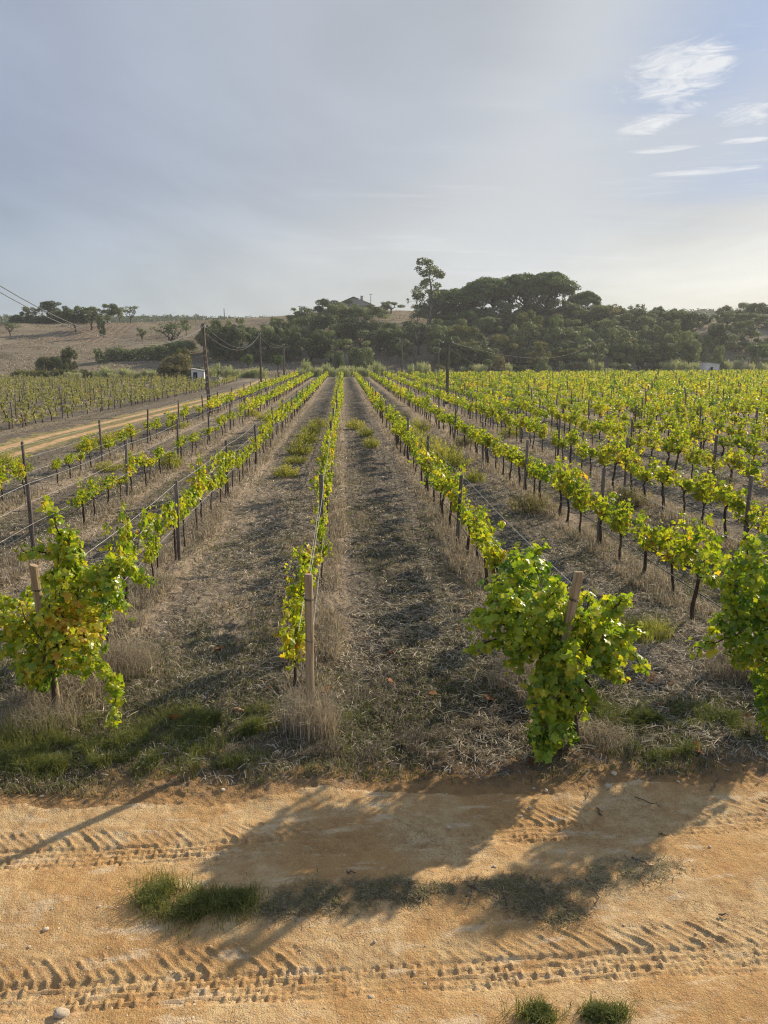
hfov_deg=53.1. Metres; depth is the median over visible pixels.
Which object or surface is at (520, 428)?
trellis post
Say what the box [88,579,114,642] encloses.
grapevine
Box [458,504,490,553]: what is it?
grapevine
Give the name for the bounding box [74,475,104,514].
grapevine
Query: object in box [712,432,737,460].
grapevine
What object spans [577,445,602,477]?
grapevine
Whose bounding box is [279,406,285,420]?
grapevine
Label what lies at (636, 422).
trellis wire
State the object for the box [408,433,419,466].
grapevine
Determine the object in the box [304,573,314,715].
trellis post
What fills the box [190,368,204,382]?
shed
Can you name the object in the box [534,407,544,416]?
grapevine
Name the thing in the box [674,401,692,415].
grapevine
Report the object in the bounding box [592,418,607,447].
grapevine
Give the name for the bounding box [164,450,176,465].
grapevine
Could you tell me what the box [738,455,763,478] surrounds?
grapevine
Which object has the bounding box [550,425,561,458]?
grapevine
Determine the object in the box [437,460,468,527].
grapevine
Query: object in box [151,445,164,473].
grapevine
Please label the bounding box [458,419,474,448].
grapevine
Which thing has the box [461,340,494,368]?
cork oak
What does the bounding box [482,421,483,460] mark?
trellis post
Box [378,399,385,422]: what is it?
grapevine
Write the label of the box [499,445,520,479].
grapevine
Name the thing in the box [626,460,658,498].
grapevine
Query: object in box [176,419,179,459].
trellis post
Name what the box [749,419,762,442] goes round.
grapevine
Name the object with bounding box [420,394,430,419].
grapevine
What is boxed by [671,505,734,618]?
grapevine
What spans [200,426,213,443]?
grapevine
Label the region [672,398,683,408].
grapevine
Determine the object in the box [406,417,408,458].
trellis post
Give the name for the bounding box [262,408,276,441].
grapevine
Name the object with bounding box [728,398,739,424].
grapevine
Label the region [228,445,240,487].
grapevine
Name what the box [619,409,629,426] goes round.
grapevine
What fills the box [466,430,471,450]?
grapevine
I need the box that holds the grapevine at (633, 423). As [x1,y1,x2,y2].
[626,417,640,427]
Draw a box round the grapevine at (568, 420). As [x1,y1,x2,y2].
[566,410,572,431]
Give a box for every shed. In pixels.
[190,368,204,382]
[699,362,719,371]
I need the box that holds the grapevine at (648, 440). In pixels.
[642,423,663,463]
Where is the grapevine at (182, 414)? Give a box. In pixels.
[179,408,187,426]
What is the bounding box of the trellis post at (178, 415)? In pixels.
[178,401,179,426]
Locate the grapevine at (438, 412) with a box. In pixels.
[434,406,442,428]
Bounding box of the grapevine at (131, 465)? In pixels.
[118,448,145,490]
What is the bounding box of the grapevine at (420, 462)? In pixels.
[415,444,429,481]
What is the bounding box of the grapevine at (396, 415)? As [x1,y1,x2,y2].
[388,410,401,423]
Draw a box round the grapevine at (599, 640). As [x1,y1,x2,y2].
[461,538,650,763]
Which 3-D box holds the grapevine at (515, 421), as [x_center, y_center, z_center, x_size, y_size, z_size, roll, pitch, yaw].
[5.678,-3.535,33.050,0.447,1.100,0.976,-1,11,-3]
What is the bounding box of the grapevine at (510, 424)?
[504,415,515,438]
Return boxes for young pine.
[240,354,253,369]
[269,355,285,376]
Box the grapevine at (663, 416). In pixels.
[661,413,670,432]
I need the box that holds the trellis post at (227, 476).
[224,440,228,495]
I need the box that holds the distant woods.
[0,308,767,323]
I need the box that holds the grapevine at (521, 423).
[514,412,529,441]
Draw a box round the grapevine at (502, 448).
[496,437,509,474]
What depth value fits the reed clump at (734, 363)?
170.70 m
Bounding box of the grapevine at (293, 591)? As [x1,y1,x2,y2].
[284,560,311,652]
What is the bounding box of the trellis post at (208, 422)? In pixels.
[207,408,210,441]
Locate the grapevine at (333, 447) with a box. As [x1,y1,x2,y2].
[330,443,335,472]
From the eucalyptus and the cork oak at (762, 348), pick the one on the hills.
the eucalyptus
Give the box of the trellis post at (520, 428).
[519,408,520,440]
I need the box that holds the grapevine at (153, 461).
[147,456,157,479]
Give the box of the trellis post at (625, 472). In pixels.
[623,437,628,488]
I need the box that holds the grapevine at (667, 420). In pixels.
[663,411,678,440]
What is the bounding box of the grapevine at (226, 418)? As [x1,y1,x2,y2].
[219,414,230,432]
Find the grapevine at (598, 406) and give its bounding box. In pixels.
[592,396,609,418]
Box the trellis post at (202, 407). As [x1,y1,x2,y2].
[201,395,203,419]
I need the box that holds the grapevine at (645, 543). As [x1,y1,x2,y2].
[630,510,676,578]
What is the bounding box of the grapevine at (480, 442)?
[476,434,491,461]
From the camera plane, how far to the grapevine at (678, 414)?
35.09 m
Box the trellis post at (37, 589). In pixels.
[29,564,60,700]
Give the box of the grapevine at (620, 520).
[609,491,633,559]
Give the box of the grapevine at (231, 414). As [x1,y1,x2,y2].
[226,411,234,419]
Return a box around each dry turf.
[214,866,445,927]
[398,874,496,909]
[453,864,615,939]
[553,847,723,893]
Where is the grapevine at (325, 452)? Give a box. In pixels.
[316,436,333,469]
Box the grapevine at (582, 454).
[574,437,588,470]
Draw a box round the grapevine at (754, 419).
[746,416,762,426]
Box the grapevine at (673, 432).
[671,423,689,438]
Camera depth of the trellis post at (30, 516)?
13.80 m
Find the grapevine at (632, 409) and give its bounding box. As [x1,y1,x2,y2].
[629,404,645,419]
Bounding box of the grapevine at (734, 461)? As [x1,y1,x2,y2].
[723,443,747,485]
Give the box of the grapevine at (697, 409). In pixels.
[693,398,710,416]
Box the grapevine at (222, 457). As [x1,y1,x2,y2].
[215,445,235,494]
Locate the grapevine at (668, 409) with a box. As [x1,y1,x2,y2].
[665,406,672,412]
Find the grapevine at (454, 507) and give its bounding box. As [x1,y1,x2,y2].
[446,483,474,512]
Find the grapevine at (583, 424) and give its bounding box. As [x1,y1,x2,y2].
[577,416,588,440]
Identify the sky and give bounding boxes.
[0,0,767,317]
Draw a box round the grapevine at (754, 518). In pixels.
[719,499,761,539]
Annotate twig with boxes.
[467,884,497,898]
[468,875,477,904]
[585,878,599,903]
[631,856,652,866]
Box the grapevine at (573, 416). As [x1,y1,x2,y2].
[568,406,582,430]
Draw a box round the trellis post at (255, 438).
[254,423,257,463]
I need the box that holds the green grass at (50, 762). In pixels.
[0,681,400,795]
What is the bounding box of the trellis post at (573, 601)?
[543,571,583,736]
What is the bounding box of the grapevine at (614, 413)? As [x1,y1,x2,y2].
[611,410,619,424]
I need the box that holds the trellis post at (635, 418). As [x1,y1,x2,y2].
[633,405,636,436]
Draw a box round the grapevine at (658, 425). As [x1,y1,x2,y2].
[651,419,666,444]
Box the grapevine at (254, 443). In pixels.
[249,436,260,463]
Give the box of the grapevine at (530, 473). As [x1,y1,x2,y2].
[526,457,538,497]
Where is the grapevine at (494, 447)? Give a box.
[490,434,501,467]
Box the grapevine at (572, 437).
[564,424,581,466]
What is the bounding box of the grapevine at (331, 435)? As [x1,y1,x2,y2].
[327,426,335,441]
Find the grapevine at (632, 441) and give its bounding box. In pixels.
[619,431,640,451]
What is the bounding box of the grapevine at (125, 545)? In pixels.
[99,500,153,612]
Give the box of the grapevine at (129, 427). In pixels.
[123,423,139,448]
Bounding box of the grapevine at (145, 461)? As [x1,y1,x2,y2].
[130,453,152,485]
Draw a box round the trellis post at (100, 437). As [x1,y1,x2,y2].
[98,420,103,460]
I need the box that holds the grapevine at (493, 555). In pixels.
[475,528,522,602]
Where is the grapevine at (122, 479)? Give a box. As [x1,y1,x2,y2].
[114,474,130,498]
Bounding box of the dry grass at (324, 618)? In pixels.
[0,382,767,715]
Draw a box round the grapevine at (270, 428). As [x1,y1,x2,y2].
[267,425,272,445]
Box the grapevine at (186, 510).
[173,487,192,546]
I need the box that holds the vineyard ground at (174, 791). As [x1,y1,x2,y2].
[0,365,767,808]
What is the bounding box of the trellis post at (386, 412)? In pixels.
[385,400,387,427]
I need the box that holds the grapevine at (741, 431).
[734,418,748,438]
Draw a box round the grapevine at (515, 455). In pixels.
[509,445,532,483]
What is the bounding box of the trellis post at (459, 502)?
[456,474,462,541]
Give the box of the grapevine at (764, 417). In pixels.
[760,413,767,426]
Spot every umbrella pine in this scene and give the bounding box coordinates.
[426,288,479,314]
[461,285,490,307]
[462,276,521,305]
[491,275,517,303]
[497,272,552,306]
[524,271,580,324]
[569,290,601,308]
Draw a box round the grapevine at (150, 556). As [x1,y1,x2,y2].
[142,535,162,588]
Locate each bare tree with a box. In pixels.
[0,323,19,335]
[120,306,138,322]
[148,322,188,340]
[561,292,574,302]
[598,303,625,326]
[630,304,646,311]
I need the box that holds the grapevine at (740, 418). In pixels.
[731,416,749,428]
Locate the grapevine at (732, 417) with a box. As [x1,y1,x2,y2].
[725,410,742,434]
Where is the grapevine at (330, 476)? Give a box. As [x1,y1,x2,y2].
[322,468,333,512]
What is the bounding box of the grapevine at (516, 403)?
[513,399,521,418]
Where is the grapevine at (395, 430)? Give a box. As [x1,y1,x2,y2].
[390,426,409,452]
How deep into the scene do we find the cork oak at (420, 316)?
208.65 m
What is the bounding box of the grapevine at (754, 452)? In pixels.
[743,442,763,466]
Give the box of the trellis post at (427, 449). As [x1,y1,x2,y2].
[426,435,428,487]
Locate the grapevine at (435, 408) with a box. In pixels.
[426,402,444,426]
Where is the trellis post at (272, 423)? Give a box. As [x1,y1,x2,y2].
[271,407,272,440]
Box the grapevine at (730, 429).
[717,420,737,441]
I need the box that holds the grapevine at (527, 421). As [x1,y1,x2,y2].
[524,416,535,446]
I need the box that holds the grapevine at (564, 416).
[560,409,568,435]
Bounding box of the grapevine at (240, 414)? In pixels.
[237,411,243,423]
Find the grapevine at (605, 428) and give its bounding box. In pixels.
[601,414,617,440]
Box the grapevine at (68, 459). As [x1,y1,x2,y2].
[63,453,74,477]
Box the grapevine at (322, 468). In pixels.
[315,458,332,499]
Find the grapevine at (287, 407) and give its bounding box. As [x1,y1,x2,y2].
[284,401,290,423]
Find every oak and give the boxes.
[18,306,37,316]
[34,300,61,315]
[55,305,86,331]
[79,306,111,329]
[96,317,105,337]
[97,303,118,322]
[112,307,123,322]
[136,327,146,343]
[180,319,190,334]
[194,334,201,341]
[197,323,222,358]
[199,318,230,345]
[210,324,242,360]
[210,327,242,357]
[225,318,245,327]
[231,328,257,359]
[237,325,263,339]
[245,331,274,362]
[248,323,282,352]
[263,328,286,358]
[269,316,298,327]
[270,323,290,330]
[273,327,301,361]
[274,327,309,357]
[284,316,313,336]
[286,306,317,325]
[294,332,329,362]
[296,314,337,337]
[309,298,339,315]
[311,329,344,362]
[321,302,346,321]
[321,315,359,348]
[322,304,367,323]
[335,320,382,349]
[340,300,369,309]
[340,338,374,363]
[349,306,389,322]
[370,321,391,329]
[370,328,411,351]
[380,301,405,313]
[385,337,413,366]
[389,320,415,339]
[406,323,432,354]
[409,309,423,324]
[411,304,444,320]
[424,319,447,345]
[425,329,462,361]
[426,336,460,367]
[431,314,468,325]
[433,324,457,338]
[444,318,474,328]
[447,324,485,353]
[449,316,476,324]
[452,339,475,365]
[458,310,479,324]
[461,329,483,354]
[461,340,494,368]
[467,301,498,315]
[469,297,494,317]
[470,316,502,337]
[475,346,498,371]
[482,299,514,325]
[483,314,506,328]
[484,334,518,357]
[494,314,522,332]
[497,301,524,321]
[507,321,537,353]
[509,289,545,326]
[511,309,543,338]
[525,293,560,314]
[525,341,551,369]
[531,326,563,356]
[536,310,567,323]
[539,321,550,333]
[546,314,571,330]
[546,346,565,365]
[547,301,582,325]
[547,316,567,338]
[551,348,585,365]
[553,318,591,331]
[557,304,587,323]
[563,331,581,343]
[564,328,604,351]
[568,342,594,363]
[569,310,597,332]
[569,315,597,326]
[576,342,608,370]
[579,330,612,352]
[585,311,619,331]
[587,304,616,318]
[590,318,621,339]
[595,310,633,326]
[605,337,637,363]
[606,329,638,349]
[608,341,634,363]
[611,320,639,337]
[614,306,635,324]
[621,310,659,318]
[621,316,661,337]
[622,343,657,369]
[628,309,658,324]
[634,344,649,367]
[635,324,662,349]
[637,310,675,330]
[646,342,672,363]
[649,319,680,339]
[652,306,665,324]
[653,348,685,367]
[662,330,698,362]
[663,311,697,332]
[678,311,713,331]
[678,340,701,363]
[689,338,708,361]
[692,331,715,355]
[705,322,739,348]
[708,345,726,369]
[710,312,745,326]
[715,305,734,324]
[725,313,758,323]
[725,338,743,350]
[728,320,760,337]
[735,302,760,318]
[735,342,767,364]
[738,336,764,347]
[751,320,767,327]
[753,314,767,327]
[756,302,767,321]
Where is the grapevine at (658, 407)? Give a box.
[647,399,666,425]
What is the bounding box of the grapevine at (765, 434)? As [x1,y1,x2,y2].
[761,428,767,441]
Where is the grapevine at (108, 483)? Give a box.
[94,473,117,506]
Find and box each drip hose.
[0,398,270,550]
[2,388,262,488]
[88,404,298,624]
[300,541,319,681]
[386,419,498,581]
[411,402,722,608]
[445,389,767,492]
[446,401,757,533]
[459,386,765,463]
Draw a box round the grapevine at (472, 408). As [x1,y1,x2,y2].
[470,400,474,418]
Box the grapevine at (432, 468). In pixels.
[422,463,446,501]
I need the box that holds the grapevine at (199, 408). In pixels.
[192,403,202,417]
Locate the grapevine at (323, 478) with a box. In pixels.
[314,467,331,507]
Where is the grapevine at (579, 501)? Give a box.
[570,474,591,534]
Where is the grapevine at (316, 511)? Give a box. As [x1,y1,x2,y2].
[312,489,328,516]
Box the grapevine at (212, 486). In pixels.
[204,473,218,512]
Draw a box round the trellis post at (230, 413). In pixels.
[229,402,231,428]
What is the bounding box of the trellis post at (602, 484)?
[596,468,605,542]
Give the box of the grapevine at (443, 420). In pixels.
[438,415,445,429]
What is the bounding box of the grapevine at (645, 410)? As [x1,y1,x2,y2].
[639,406,658,415]
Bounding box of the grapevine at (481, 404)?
[476,398,488,420]
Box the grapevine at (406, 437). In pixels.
[400,431,413,460]
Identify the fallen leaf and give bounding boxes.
[169,714,180,719]
[484,694,494,700]
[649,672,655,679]
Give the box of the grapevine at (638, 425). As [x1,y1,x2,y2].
[633,419,646,432]
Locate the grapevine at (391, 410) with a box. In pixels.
[384,404,398,435]
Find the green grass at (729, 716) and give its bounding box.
[578,681,765,775]
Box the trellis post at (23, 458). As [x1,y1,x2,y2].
[21,441,27,487]
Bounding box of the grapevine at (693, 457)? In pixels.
[683,440,703,478]
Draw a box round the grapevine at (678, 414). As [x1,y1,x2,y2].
[670,408,686,434]
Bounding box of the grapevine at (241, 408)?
[237,401,247,421]
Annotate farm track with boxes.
[0,378,272,460]
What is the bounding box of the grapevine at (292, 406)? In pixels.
[289,398,296,419]
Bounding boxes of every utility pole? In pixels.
[200,324,211,412]
[258,332,261,381]
[282,343,284,374]
[399,339,402,376]
[443,341,453,403]
[596,339,598,370]
[755,337,759,368]
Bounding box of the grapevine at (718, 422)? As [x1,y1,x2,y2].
[713,415,726,433]
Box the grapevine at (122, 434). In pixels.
[114,428,132,446]
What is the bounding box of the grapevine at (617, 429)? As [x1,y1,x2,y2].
[608,418,629,454]
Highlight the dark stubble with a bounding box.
[243,666,578,799]
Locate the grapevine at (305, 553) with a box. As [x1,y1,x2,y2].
[291,537,323,573]
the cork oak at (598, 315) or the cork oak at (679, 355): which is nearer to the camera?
the cork oak at (679, 355)
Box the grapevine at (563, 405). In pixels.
[558,398,570,414]
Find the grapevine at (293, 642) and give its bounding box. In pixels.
[273,596,304,691]
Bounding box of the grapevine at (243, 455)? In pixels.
[235,449,246,478]
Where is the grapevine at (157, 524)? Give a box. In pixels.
[140,503,172,574]
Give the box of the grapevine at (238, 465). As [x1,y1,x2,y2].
[235,458,243,484]
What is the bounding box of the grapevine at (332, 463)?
[329,454,336,467]
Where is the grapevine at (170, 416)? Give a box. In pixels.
[163,411,176,431]
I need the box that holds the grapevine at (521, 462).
[512,455,539,490]
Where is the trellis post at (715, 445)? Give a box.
[711,434,717,481]
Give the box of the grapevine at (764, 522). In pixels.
[757,504,767,535]
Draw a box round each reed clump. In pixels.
[69,372,82,377]
[91,371,103,378]
[100,363,109,376]
[103,368,114,377]
[107,373,118,378]
[116,366,131,377]
[126,371,135,377]
[142,368,151,377]
[146,370,157,378]
[204,366,216,376]
[212,362,221,376]
[222,365,234,377]
[230,368,242,377]
[240,371,246,377]
[245,370,253,377]
[251,366,259,377]
[256,367,269,378]
[296,368,306,376]
[301,359,309,373]
[309,367,317,376]
[313,367,323,376]
[322,363,332,376]
[328,366,338,376]
[338,365,351,376]
[345,365,354,376]
[356,365,364,376]
[362,367,372,376]
[372,360,380,374]
[380,364,386,374]
[406,363,414,374]
[416,360,422,372]
[422,361,430,374]
[474,364,484,371]
[505,362,512,371]
[559,362,565,371]
[587,358,594,370]
[595,361,603,370]
[667,360,676,370]
[669,358,682,370]
[684,362,693,369]
[692,362,699,370]
[724,360,732,369]
[731,360,740,369]
[736,357,744,370]
[747,362,755,370]
[757,361,767,369]
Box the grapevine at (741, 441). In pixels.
[726,430,764,466]
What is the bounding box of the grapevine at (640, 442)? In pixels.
[635,429,645,456]
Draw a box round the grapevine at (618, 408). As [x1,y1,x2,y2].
[613,395,626,416]
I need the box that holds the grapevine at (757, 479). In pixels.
[753,474,767,488]
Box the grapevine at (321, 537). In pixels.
[316,520,328,563]
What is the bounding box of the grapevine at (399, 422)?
[389,414,406,447]
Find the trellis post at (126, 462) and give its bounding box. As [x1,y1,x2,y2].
[125,440,128,495]
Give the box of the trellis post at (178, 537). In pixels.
[174,481,180,559]
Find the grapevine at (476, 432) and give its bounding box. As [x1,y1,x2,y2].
[472,428,481,452]
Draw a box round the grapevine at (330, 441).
[323,432,337,447]
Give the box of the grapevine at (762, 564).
[728,552,767,643]
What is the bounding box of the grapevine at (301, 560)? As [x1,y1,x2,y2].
[292,555,315,596]
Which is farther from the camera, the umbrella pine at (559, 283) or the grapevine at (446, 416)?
the umbrella pine at (559, 283)
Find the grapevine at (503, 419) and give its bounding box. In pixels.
[498,409,516,428]
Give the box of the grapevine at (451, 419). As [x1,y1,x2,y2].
[447,413,458,437]
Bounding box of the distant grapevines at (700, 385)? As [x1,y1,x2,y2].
[0,368,767,429]
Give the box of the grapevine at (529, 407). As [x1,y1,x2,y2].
[526,403,536,415]
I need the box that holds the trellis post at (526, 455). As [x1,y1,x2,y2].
[523,440,528,489]
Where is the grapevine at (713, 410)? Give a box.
[706,406,721,429]
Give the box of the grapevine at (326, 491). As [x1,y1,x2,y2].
[309,476,331,515]
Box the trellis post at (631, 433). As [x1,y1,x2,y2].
[630,420,632,449]
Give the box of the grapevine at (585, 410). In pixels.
[581,403,590,417]
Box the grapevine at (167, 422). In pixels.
[165,420,170,432]
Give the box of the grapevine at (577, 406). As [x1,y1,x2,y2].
[572,403,584,411]
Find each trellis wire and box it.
[0,378,291,496]
[0,391,236,466]
[1,408,233,516]
[1,413,239,541]
[2,378,266,451]
[2,395,239,482]
[87,378,315,552]
[137,448,253,566]
[298,403,335,631]
[310,387,338,573]
[314,458,331,618]
[366,380,592,602]
[384,407,511,561]
[389,378,763,552]
[407,392,726,568]
[416,383,765,507]
[420,380,767,484]
[441,379,764,452]
[442,383,767,469]
[492,379,764,419]
[500,420,761,524]
[506,386,762,432]
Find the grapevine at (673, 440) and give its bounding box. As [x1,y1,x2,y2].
[665,418,698,469]
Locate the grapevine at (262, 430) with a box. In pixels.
[258,421,267,452]
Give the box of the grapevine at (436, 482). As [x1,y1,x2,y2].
[419,464,458,515]
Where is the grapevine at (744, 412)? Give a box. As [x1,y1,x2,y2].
[738,401,757,418]
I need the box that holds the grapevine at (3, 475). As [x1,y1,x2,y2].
[0,456,18,500]
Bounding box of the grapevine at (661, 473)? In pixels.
[647,457,683,509]
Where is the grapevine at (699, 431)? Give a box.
[693,414,720,459]
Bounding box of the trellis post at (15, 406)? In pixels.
[14,396,16,418]
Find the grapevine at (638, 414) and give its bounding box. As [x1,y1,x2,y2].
[635,401,643,420]
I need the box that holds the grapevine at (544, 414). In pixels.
[539,409,548,422]
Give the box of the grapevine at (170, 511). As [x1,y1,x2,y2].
[160,493,186,560]
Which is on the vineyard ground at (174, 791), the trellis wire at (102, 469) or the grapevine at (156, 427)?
the grapevine at (156, 427)
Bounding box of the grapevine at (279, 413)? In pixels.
[275,407,280,433]
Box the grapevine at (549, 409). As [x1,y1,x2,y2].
[547,401,559,430]
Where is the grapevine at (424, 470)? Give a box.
[418,447,431,488]
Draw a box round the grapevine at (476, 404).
[472,398,479,420]
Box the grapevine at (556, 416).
[550,407,564,429]
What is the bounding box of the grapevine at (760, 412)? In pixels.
[758,400,767,431]
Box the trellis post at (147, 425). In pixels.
[147,409,148,442]
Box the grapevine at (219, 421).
[213,414,224,434]
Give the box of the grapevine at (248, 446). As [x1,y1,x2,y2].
[245,441,253,466]
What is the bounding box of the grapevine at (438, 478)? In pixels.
[432,461,448,511]
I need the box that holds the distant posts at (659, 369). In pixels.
[10,367,767,384]
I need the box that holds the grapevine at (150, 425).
[141,419,156,439]
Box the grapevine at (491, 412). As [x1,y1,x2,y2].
[485,399,497,428]
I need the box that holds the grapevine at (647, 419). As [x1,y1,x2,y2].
[642,412,655,432]
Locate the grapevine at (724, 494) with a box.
[707,480,747,540]
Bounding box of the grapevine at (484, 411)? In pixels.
[481,405,489,425]
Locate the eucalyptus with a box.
[406,257,445,328]
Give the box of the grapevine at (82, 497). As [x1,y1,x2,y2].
[65,485,95,524]
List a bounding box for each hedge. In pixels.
[7,314,90,323]
[11,368,107,377]
[92,341,189,362]
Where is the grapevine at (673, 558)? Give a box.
[648,519,694,596]
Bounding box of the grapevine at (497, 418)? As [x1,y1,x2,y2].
[494,408,499,427]
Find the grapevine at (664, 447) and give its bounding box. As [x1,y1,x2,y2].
[656,437,689,466]
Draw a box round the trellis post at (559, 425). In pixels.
[557,418,560,460]
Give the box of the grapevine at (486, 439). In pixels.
[478,426,500,463]
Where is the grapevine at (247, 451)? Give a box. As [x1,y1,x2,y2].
[243,447,250,471]
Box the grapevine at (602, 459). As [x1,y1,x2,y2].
[597,438,611,467]
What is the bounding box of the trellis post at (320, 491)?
[319,474,323,542]
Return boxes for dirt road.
[0,780,767,1023]
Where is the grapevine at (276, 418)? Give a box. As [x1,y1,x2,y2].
[274,411,278,434]
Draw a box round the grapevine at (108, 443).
[102,433,117,454]
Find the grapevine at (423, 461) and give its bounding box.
[408,445,442,490]
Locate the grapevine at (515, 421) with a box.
[511,417,519,440]
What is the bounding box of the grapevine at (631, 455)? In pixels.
[617,444,643,488]
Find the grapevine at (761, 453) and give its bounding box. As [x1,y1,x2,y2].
[757,449,767,459]
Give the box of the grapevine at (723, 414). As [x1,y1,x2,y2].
[716,410,726,431]
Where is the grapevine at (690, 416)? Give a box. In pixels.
[685,410,702,425]
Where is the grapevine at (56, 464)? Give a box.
[50,457,62,482]
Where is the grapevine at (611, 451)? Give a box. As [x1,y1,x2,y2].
[603,428,633,488]
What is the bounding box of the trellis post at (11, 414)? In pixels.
[10,401,13,427]
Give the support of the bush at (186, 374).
on the vineyard ground at (174, 791)
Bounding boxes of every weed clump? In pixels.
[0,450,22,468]
[71,436,104,450]
[88,431,118,443]
[91,460,122,471]
[111,429,141,436]
[155,450,182,468]
[164,418,191,428]
[243,409,261,415]
[254,412,266,420]
[270,462,299,477]
[283,438,315,455]
[284,454,308,463]
[293,429,319,443]
[298,423,323,434]
[308,418,328,426]
[344,417,364,429]
[356,424,375,436]
[362,436,380,447]
[398,411,411,418]
[401,423,429,442]
[409,417,434,432]
[417,431,447,451]
[421,439,462,460]
[434,446,473,467]
[451,434,474,445]
[463,467,486,482]
[497,425,522,437]
[504,486,559,514]
[604,482,653,507]
[691,472,740,493]
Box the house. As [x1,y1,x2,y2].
[342,296,375,306]
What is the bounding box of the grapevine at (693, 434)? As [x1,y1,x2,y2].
[682,418,703,450]
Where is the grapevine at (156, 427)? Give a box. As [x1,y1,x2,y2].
[151,416,161,438]
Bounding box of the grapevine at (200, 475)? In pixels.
[186,452,217,523]
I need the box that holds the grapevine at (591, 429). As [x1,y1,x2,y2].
[587,416,597,443]
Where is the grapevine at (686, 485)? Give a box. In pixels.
[663,470,695,515]
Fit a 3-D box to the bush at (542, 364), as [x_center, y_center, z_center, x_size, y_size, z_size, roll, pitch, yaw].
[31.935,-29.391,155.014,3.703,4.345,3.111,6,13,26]
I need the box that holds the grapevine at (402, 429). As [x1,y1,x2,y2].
[395,417,411,455]
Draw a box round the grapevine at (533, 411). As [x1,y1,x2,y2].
[531,405,538,417]
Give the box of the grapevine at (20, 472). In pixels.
[8,454,33,494]
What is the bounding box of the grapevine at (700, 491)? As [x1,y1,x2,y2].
[691,463,716,522]
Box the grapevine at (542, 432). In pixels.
[537,418,548,451]
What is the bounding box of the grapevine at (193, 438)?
[185,431,197,451]
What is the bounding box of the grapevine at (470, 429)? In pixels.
[469,424,485,452]
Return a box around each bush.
[34,356,59,370]
[49,356,65,369]
[60,345,78,369]
[156,353,193,379]
[156,362,182,378]
[163,340,198,351]
[174,347,191,362]
[181,367,204,379]
[332,351,344,369]
[352,348,374,370]
[435,364,453,371]
[466,363,487,371]
[489,354,505,372]
[511,364,526,371]
[534,356,551,372]
[559,361,584,371]
[607,362,635,372]
[641,362,662,371]
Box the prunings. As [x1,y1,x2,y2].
[0,437,767,768]
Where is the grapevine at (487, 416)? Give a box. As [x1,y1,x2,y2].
[484,404,490,427]
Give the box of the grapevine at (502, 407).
[495,402,506,430]
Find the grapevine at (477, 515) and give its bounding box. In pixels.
[460,504,492,565]
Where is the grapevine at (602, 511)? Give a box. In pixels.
[583,490,616,545]
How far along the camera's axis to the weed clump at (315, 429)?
35.86 m
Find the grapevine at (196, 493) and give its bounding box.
[186,480,203,528]
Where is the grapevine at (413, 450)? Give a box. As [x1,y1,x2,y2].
[412,446,417,471]
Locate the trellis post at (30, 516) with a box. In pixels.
[25,482,35,548]
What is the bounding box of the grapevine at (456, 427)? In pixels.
[450,420,459,440]
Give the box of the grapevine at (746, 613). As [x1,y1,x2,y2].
[685,528,767,740]
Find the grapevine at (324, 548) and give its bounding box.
[313,540,332,582]
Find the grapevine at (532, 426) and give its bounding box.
[524,413,542,448]
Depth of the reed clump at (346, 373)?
143.52 m
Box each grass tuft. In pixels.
[0,683,92,740]
[0,699,72,763]
[77,625,167,682]
[116,861,278,942]
[246,672,369,742]
[471,653,536,694]
[495,986,580,1023]
[567,993,637,1023]
[579,709,644,757]
[614,607,686,644]
[696,646,766,683]
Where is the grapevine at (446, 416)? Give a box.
[442,411,459,434]
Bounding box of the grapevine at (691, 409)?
[688,400,699,416]
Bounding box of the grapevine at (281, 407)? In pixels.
[276,398,284,412]
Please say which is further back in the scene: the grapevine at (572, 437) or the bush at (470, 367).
the bush at (470, 367)
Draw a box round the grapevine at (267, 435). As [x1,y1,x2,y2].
[263,426,270,449]
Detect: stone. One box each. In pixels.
[52,1007,69,1018]
[604,783,611,788]
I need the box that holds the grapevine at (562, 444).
[552,434,569,461]
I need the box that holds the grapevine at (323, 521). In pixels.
[310,513,328,548]
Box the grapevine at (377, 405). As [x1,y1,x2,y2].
[372,399,384,417]
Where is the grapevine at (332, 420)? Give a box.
[325,411,338,432]
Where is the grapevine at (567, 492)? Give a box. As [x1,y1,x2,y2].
[550,455,587,525]
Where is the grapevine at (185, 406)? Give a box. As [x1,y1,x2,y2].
[182,402,190,421]
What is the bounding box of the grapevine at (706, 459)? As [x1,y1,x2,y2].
[700,448,725,480]
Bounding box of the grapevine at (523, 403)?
[519,398,533,415]
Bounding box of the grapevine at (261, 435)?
[258,433,265,449]
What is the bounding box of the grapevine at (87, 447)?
[79,432,97,466]
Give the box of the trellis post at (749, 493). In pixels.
[742,475,753,539]
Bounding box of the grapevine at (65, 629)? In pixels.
[0,494,157,728]
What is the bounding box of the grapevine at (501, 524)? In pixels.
[465,515,507,585]
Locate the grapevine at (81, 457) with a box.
[74,449,85,471]
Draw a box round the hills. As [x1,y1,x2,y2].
[0,310,767,375]
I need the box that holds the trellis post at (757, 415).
[755,407,758,426]
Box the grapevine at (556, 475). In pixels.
[547,461,587,514]
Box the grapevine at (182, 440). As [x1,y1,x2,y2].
[172,434,189,458]
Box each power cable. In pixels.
[0,286,204,343]
[0,292,200,344]
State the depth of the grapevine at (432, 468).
19.18 m
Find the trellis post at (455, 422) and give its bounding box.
[454,407,456,438]
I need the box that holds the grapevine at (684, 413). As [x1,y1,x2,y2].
[679,409,687,425]
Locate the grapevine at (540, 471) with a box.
[528,458,553,506]
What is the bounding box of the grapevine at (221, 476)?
[213,462,228,501]

